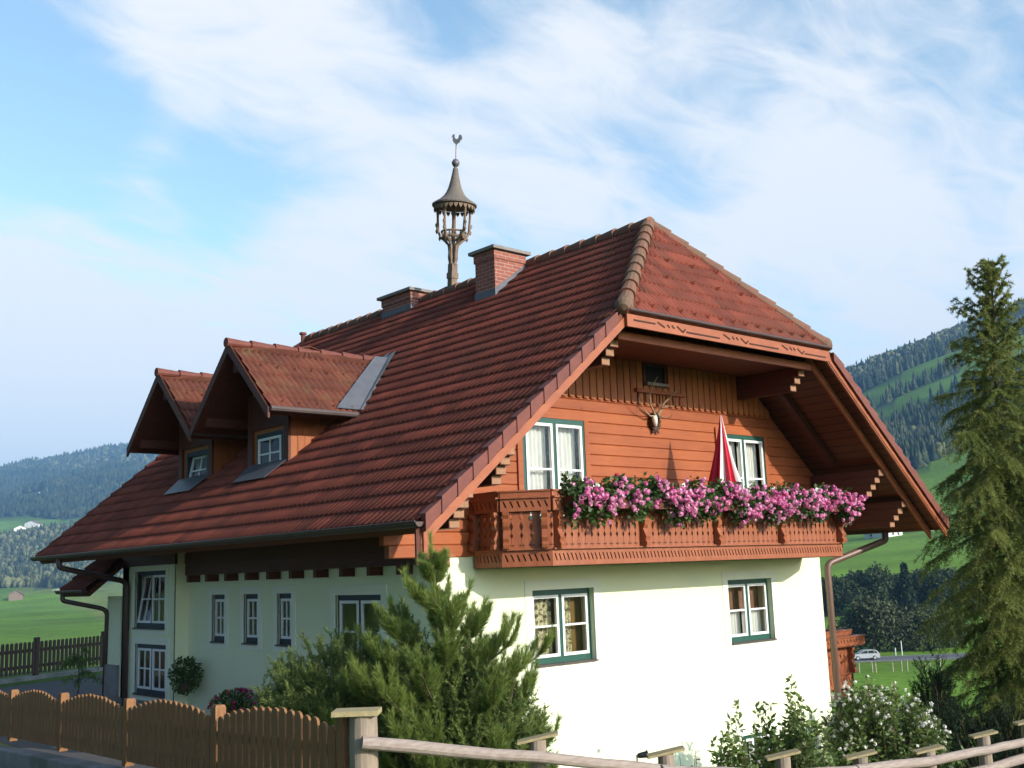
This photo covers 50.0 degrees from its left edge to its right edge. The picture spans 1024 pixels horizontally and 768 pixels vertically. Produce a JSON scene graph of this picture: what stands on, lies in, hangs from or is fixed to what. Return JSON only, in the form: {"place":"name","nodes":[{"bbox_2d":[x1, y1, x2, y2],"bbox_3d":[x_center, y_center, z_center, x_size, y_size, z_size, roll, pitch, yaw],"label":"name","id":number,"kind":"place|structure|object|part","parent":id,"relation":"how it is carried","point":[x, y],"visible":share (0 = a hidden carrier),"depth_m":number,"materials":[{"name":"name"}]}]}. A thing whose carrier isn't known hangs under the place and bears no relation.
{"place":"outdoors","nodes":[
{"label":"outdoors","id":0,"kind":"place"},
{"bbox_2d":[0,675,154,767],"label":"yard paving","id":1,"kind":"structure","parent":0,"point":[54,689],"depth_m":23.86,"materials":[{"name":"grey asphalt"}]},
{"bbox_2d":[54,645,102,694],"bbox_3d":[-9.165,6.093,23.284,1.160,1.086,0.846,-2,-10,-1],"label":"sapling","id":2,"kind":"object","parent":1,"relation":"on","point":[73,659],"visible":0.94,"depth_m":23.30,"materials":[{"name":"green plant"}]},
{"bbox_2d":[206,687,258,712],"bbox_3d":[-4.451,5.215,17.748,0.919,0.618,1.053,7,-13,-41],"label":"flower tub","id":3,"kind":"object","parent":1,"relation":"on","point":[229,703],"visible":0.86,"depth_m":17.63,"materials":[{"name":"green plant"}]},
{"bbox_2d":[0,335,1023,755],"bbox_3d":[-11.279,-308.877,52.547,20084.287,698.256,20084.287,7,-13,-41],"label":"terrain","id":4,"kind":"structure","parent":0,"point":[44,615],"depth_m":529.03,"materials":[{"name":"green plant"}]},
{"bbox_2d":[7,590,24,600],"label":"hay barn","id":5,"kind":"structure","parent":4,"relation":"on","point":[16,595],"depth_m":1010.60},
{"bbox_2d":[13,525,25,531],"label":"chalet","id":6,"kind":"object","parent":4,"relation":"on","point":[18,527],"visible":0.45,"depth_m":2422.62,"materials":[{"name":"white"}]},
{"bbox_2d":[24,521,43,527],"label":"chalet","id":7,"kind":"object","parent":4,"relation":"on","point":[30,524],"visible":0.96,"depth_m":2456.00,"materials":[{"name":"white"}]},
{"bbox_2d":[0,667,102,683],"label":"kerb","id":8,"kind":"structure","parent":4,"relation":"on","point":[36,677],"depth_m":28.46,"materials":[{"name":"concrete"}]},
{"bbox_2d":[0,631,103,676],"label":"picket fence","id":9,"kind":"object","parent":8,"relation":"on","point":[36,650],"visible":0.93,"depth_m":28.54,"materials":[{"name":"brown wood"}]},
{"bbox_2d":[0,745,127,767],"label":"wall","id":10,"kind":"structure","parent":4,"relation":"on","point":[13,757],"depth_m":13.03,"materials":[{"name":"concrete"}]},
{"bbox_2d":[0,689,348,767],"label":"picket fence","id":11,"kind":"object","parent":10,"relation":"on","point":[160,733],"visible":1,"depth_m":10.46,"materials":[{"name":"brown wood"}]},
{"bbox_2d":[250,623,407,753],"bbox_3d":[-1.735,3.446,10.743,1.762,2.199,1.319,0,-10,-13],"label":"juniper shrub","id":12,"kind":"object","parent":4,"relation":"on","point":[309,687],"visible":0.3,"depth_m":10.64,"materials":[{"name":"green plant"}]},
{"bbox_2d":[317,527,564,767],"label":"pine tree","id":13,"kind":"object","parent":4,"relation":"on","point":[443,610],"visible":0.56,"depth_m":10.07,"materials":[{"name":"green plant"}]},
{"bbox_2d":[366,613,559,767],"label":"juniper shrub","id":14,"kind":"object","parent":4,"relation":"on","point":[474,735],"visible":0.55,"depth_m":10.03,"materials":[{"name":"green plant"}]},
{"bbox_2d":[30,134,949,767],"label":"house","id":15,"kind":"structure","parent":4,"relation":"on","point":[270,500],"depth_m":17.57,"materials":[{"name":"white paint"}]},
{"bbox_2d":[131,564,168,634],"bbox_3d":[-6.654,3.996,20.416,0.257,1.266,1.580,7,-13,-41],"label":"window","id":16,"kind":"structure","parent":15,"relation":"in","point":[156,586],"depth_m":20.44,"materials":[{"name":"paint"}]},
{"bbox_2d":[131,637,168,700],"bbox_3d":[-6.568,5.228,20.161,0.257,1.126,1.580,7,-13,-41],"label":"window","id":17,"kind":"structure","parent":15,"relation":"in","point":[156,650],"depth_m":20.16,"materials":[{"name":"paint"}]},
{"bbox_2d":[167,655,203,696],"bbox_3d":[-5.620,5.034,18.931,0.585,0.704,0.690,7,-13,-41],"label":"hanging basket","id":18,"kind":"object","parent":15,"relation":"hanging from","point":[183,684],"visible":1,"depth_m":18.84,"materials":[{"name":"green plant"}]},
{"bbox_2d":[186,449,207,477],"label":"window","id":19,"kind":"structure","parent":15,"relation":"in","point":[201,463],"depth_m":20.05,"materials":[{"name":"paint"}]},
{"bbox_2d":[208,587,228,648],"bbox_3d":[-4.974,4.016,18.897,0.262,1.016,0.710,7,-13,-41],"label":"window","id":20,"kind":"structure","parent":15,"relation":"in","point":[221,594],"depth_m":18.90,"materials":[{"name":"paint"}]},
{"bbox_2d":[240,586,261,650],"bbox_3d":[-4.220,3.847,18.066,0.262,1.016,0.720,7,-13,-41],"label":"window","id":21,"kind":"structure","parent":15,"relation":"in","point":[253,642],"depth_m":18.06,"materials":[{"name":"paint"}]},
{"bbox_2d":[257,429,282,463],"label":"window","id":22,"kind":"structure","parent":15,"relation":"in","point":[269,436],"depth_m":17.95,"materials":[{"name":"paint"}]},
{"bbox_2d":[273,585,295,651],"bbox_3d":[-3.509,3.688,17.283,0.262,1.016,0.680,7,-13,-41],"label":"window","id":23,"kind":"structure","parent":15,"relation":"in","point":[287,593],"depth_m":17.29,"materials":[{"name":"paint"}]},
{"bbox_2d":[330,584,387,675],"bbox_3d":[-2.137,3.550,15.749,0.262,1.317,1.450,7,-13,-41],"label":"window","id":24,"kind":"structure","parent":15,"relation":"in","point":[358,597],"depth_m":15.88,"materials":[{"name":"paint"}]},
{"bbox_2d":[516,411,590,519],"bbox_3d":[0.581,1.209,16.199,1.473,1.594,0.186,7,-13,-41],"label":"balcony door","id":25,"kind":"structure","parent":15,"relation":"in","point":[531,451],"depth_m":16.20,"materials":[{"name":"green paint"}]},
{"bbox_2d":[524,578,603,674],"bbox_3d":[0.683,3.501,15.963,1.525,1.302,0.340,7,-13,-41],"label":"window","id":26,"kind":"structure","parent":15,"relation":"in","point":[566,594],"depth_m":15.99,"materials":[{"name":"green paint"}]},
{"bbox_2d":[559,755,616,767],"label":"window","id":27,"kind":"structure","parent":15,"relation":"in","point":[613,756],"depth_m":16.00,"materials":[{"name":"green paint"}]},
{"bbox_2d":[559,471,659,529],"bbox_3d":[1.339,1.574,14.931,1.592,0.812,0.576,7,-13,-41],"label":"flower box","id":28,"kind":"object","parent":15,"relation":"attached to","point":[592,501],"visible":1,"depth_m":14.77,"materials":[{"name":"pink plant"}]},
{"bbox_2d":[641,362,668,387],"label":"window","id":29,"kind":"structure","parent":15,"relation":"in","point":[649,374],"depth_m":17.94,"materials":[{"name":"black glass"}]},
{"bbox_2d":[638,378,679,433],"bbox_3d":[2.316,0.343,17.593,0.936,0.859,0.363,7,-13,-41],"label":"deer skull","id":30,"kind":"object","parent":15,"relation":"attached to","point":[655,421],"visible":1,"depth_m":17.67},
{"bbox_2d":[634,471,717,528],"bbox_3d":[2.392,1.685,15.860,1.487,0.823,0.616,7,-13,-41],"label":"flower box","id":31,"kind":"object","parent":15,"relation":"attached to","point":[678,504],"visible":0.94,"depth_m":15.76,"materials":[{"name":"pink plant"}]},
{"bbox_2d":[707,415,741,484],"bbox_3d":[3.352,1.512,17.339,0.508,2.060,0.529,-1,-10,-5],"label":"parasol","id":32,"kind":"object","parent":15,"relation":"on","point":[723,465],"visible":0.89,"depth_m":17.28,"materials":[{"name":"red fabric"}]},
{"bbox_2d":[697,475,774,529],"bbox_3d":[3.412,1.803,16.772,1.500,0.831,0.613,7,-13,-41],"label":"flower box","id":33,"kind":"object","parent":15,"relation":"attached to","point":[747,504],"visible":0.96,"depth_m":16.73,"materials":[{"name":"pink plant"}]},
{"bbox_2d":[714,427,770,517],"bbox_3d":[4.004,1.599,19.225,1.474,1.594,0.186,7,-13,-41],"label":"balcony door","id":34,"kind":"structure","parent":15,"relation":"in","point":[745,440],"depth_m":19.47,"materials":[{"name":"green paint"}]},
{"bbox_2d":[721,570,780,651],"bbox_3d":[4.027,3.882,18.920,1.525,1.302,0.340,7,-13,-41],"label":"window","id":35,"kind":"structure","parent":15,"relation":"in","point":[739,588],"depth_m":18.96,"materials":[{"name":"green paint"}]},
{"bbox_2d":[736,720,779,767],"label":"window","id":36,"kind":"structure","parent":15,"relation":"in","point":[749,729],"depth_m":18.44,"materials":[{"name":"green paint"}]},
{"bbox_2d":[749,481,823,528],"bbox_3d":[4.439,1.942,17.682,1.488,0.793,0.610,7,-13,-41],"label":"flower box","id":37,"kind":"object","parent":15,"relation":"attached to","point":[793,500],"visible":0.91,"depth_m":17.60,"materials":[{"name":"pink plant"}]},
{"bbox_2d":[805,482,867,526],"bbox_3d":[5.451,2.032,18.554,1.456,0.789,0.585,7,-13,-41],"label":"flower box","id":38,"kind":"object","parent":15,"relation":"attached to","point":[846,503],"visible":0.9,"depth_m":18.57,"materials":[{"name":"pink plant"}]},
{"bbox_2d":[0,296,1023,587],"bbox_3d":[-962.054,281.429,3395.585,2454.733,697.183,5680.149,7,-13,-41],"label":"forest","id":39,"kind":"object","parent":4,"relation":"on","point":[102,472],"visible":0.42,"depth_m":1852.58,"materials":[{"name":"green plant"}]},
{"bbox_2d":[636,750,647,760],"bbox_3d":[1.464,5.091,11.823,0.130,2.205,0.087,-1,-10,-4],"label":"garden lamp","id":40,"kind":"object","parent":4,"relation":"on","point":[641,754],"visible":0.74,"depth_m":11.98,"materials":[{"name":"black plastic"}]},
{"bbox_2d":[331,707,1023,767],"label":"log fence","id":41,"kind":"object","parent":4,"relation":"on","point":[366,743],"visible":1,"depth_m":8.24,"materials":[{"name":"beige wood"}]},
{"bbox_2d":[707,673,839,767],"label":"leafy shrub","id":42,"kind":"object","parent":4,"relation":"on","point":[799,739],"visible":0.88,"depth_m":13.92,"materials":[{"name":"green plant"}]},
{"bbox_2d":[822,585,838,613],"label":"broadleaf tree","id":43,"kind":"object","parent":4,"relation":"on","point":[823,592],"visible":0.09,"depth_m":311.26,"materials":[{"name":"green plant"}]},
{"bbox_2d":[821,575,846,609],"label":"broadleaf tree","id":44,"kind":"object","parent":4,"relation":"on","point":[822,581],"visible":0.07,"depth_m":320.66,"materials":[{"name":"green plant"}]},
{"bbox_2d":[822,701,847,766],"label":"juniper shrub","id":45,"kind":"object","parent":4,"relation":"on","point":[832,726],"visible":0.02,"depth_m":19.09,"materials":[{"name":"green plant"}]},
{"bbox_2d":[822,576,864,616],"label":"broadleaf tree","id":46,"kind":"object","parent":4,"relation":"on","point":[841,594],"visible":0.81,"depth_m":303.14,"materials":[{"name":"green plant"}]},
{"bbox_2d":[828,615,870,651],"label":"willow bush","id":47,"kind":"object","parent":4,"relation":"on","point":[841,623],"visible":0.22,"depth_m":185.59,"materials":[{"name":"green plant"}]},
{"bbox_2d":[832,568,867,607],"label":"broadleaf tree","id":48,"kind":"object","parent":4,"relation":"on","point":[851,575],"visible":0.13,"depth_m":313.22,"materials":[{"name":"green plant"}]},
{"bbox_2d":[827,603,884,649],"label":"willow bush","id":49,"kind":"object","parent":4,"relation":"on","point":[848,613],"visible":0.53,"depth_m":185.51,"materials":[{"name":"green plant"}]},
{"bbox_2d":[844,569,874,580],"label":"broadleaf tree","id":50,"kind":"object","parent":4,"relation":"on","point":[858,571],"visible":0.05,"depth_m":321.81,"materials":[{"name":"green plant"}]},
{"bbox_2d":[864,534,871,538],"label":"chalet","id":51,"kind":"object","parent":4,"relation":"on","point":[867,536],"visible":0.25,"depth_m":650.14,"materials":[{"name":"white"}]},
{"bbox_2d":[849,593,897,651],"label":"willow bush","id":52,"kind":"object","parent":4,"relation":"on","point":[878,610],"visible":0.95,"depth_m":183.95,"materials":[{"name":"green plant"}]},
{"bbox_2d":[853,561,901,605],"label":"broadleaf tree","id":53,"kind":"object","parent":4,"relation":"on","point":[877,585],"visible":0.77,"depth_m":304.11,"materials":[{"name":"green plant"}]},
{"bbox_2d":[872,532,902,538],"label":"chalet","id":54,"kind":"object","parent":4,"relation":"on","point":[877,535],"visible":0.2,"depth_m":638.55,"materials":[{"name":"white"}]},
{"bbox_2d":[879,572,898,604],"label":"broadleaf tree","id":55,"kind":"object","parent":4,"relation":"on","point":[895,582],"visible":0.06,"depth_m":309.24,"materials":[{"name":"green plant"}]},
{"bbox_2d":[874,599,915,649],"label":"willow bush","id":56,"kind":"object","parent":4,"relation":"on","point":[900,611],"visible":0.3,"depth_m":185.29,"materials":[{"name":"green plant"}]},
{"bbox_2d":[820,675,971,767],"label":"rose bush","id":57,"kind":"object","parent":4,"relation":"on","point":[885,730],"visible":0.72,"depth_m":14.93,"materials":[{"name":"green plant"}]},
{"bbox_2d":[889,572,919,596],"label":"broadleaf tree","id":58,"kind":"object","parent":4,"relation":"on","point":[895,575],"visible":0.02,"depth_m":320.64,"materials":[{"name":"green plant"}]},
{"bbox_2d":[888,614,923,650],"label":"willow bush","id":59,"kind":"object","parent":4,"relation":"on","point":[907,635],"visible":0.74,"depth_m":184.04,"materials":[{"name":"green plant"}]},
{"bbox_2d":[894,562,921,612],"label":"conifer tree","id":60,"kind":"object","parent":4,"relation":"on","point":[910,601],"visible":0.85,"depth_m":303.60,"materials":[{"name":"green plant"}]},
{"bbox_2d":[897,569,924,605],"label":"broadleaf tree","id":61,"kind":"object","parent":4,"relation":"on","point":[915,579],"visible":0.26,"depth_m":312.09,"materials":[{"name":"green plant"}]},
{"bbox_2d":[902,611,922,649],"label":"willow bush","id":62,"kind":"object","parent":4,"relation":"on","point":[915,630],"visible":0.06,"depth_m":187.22,"materials":[{"name":"green plant"}]},
{"bbox_2d":[858,659,973,672],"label":"post fence","id":63,"kind":"object","parent":4,"relation":"on","point":[892,666],"visible":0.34,"depth_m":152.03,"materials":[{"name":"brown wood"}]},
{"bbox_2d":[910,568,928,608],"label":"broadleaf tree","id":64,"kind":"object","parent":4,"relation":"on","point":[916,570],"visible":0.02,"depth_m":320.65,"materials":[{"name":"green plant"}]},
{"bbox_2d":[919,570,947,609],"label":"broadleaf tree","id":65,"kind":"object","parent":4,"relation":"on","point":[938,583],"visible":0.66,"depth_m":303.49,"materials":[{"name":"green plant"}]},
{"bbox_2d":[907,643,962,766],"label":"thuja shrub","id":66,"kind":"object","parent":4,"relation":"on","point":[936,685],"visible":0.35,"depth_m":20.11,"materials":[{"name":"green plant"}]},
{"bbox_2d":[906,603,963,651],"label":"willow bush","id":67,"kind":"object","parent":4,"relation":"on","point":[920,618],"visible":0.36,"depth_m":183.62,"materials":[{"name":"green plant"}]},
{"bbox_2d":[927,567,962,609],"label":"broadleaf tree","id":68,"kind":"object","parent":4,"relation":"on","point":[945,572],"visible":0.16,"depth_m":312.56,"materials":[{"name":"green plant"}]},
{"bbox_2d":[941,613,973,647],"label":"willow bush","id":69,"kind":"object","parent":4,"relation":"on","point":[951,645],"visible":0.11,"depth_m":187.80,"materials":[{"name":"green plant"}]},
{"bbox_2d":[906,254,1023,757],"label":"larch tree","id":70,"kind":"object","parent":4,"relation":"on","point":[997,458],"visible":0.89,"depth_m":20.60,"materials":[{"name":"green plant"}]},
{"bbox_2d":[958,568,989,607],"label":"broadleaf tree","id":71,"kind":"object","parent":4,"relation":"on","point":[967,584],"visible":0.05,"depth_m":304.10,"materials":[{"name":"green plant"}]},
{"bbox_2d":[933,691,1023,767],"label":"dark shrub","id":72,"kind":"object","parent":4,"relation":"on","point":[977,727],"visible":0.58,"depth_m":18.02,"materials":[{"name":"green plant"}]},
{"bbox_2d":[0,0,1023,466],"label":"sky","id":73,"kind":"structure","parent":0,"point":[179,178],"materials":[{"name":"blue"}]},
{"bbox_2d":[680,753,700,766],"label":"young shrub","id":74,"kind":"object","parent":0,"point":[694,761],"visible":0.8,"depth_m":11.16,"materials":[{"name":"green plant"}]},
{"bbox_2d":[854,653,988,662],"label":"road","id":75,"kind":"structure","parent":0,"point":[902,658],"depth_m":169.96,"materials":[{"name":"grey asphalt"}]},
{"bbox_2d":[854,649,879,660],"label":"car","id":76,"kind":"object","parent":75,"relation":"on","point":[870,654],"visible":0.81,"depth_m":169.13,"materials":[{"name":"silver metal"}]},
{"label":"window","id":77,"kind":"part","parent":76,"relation":"part of","materials":[{"name":"black glass"}]}
]}

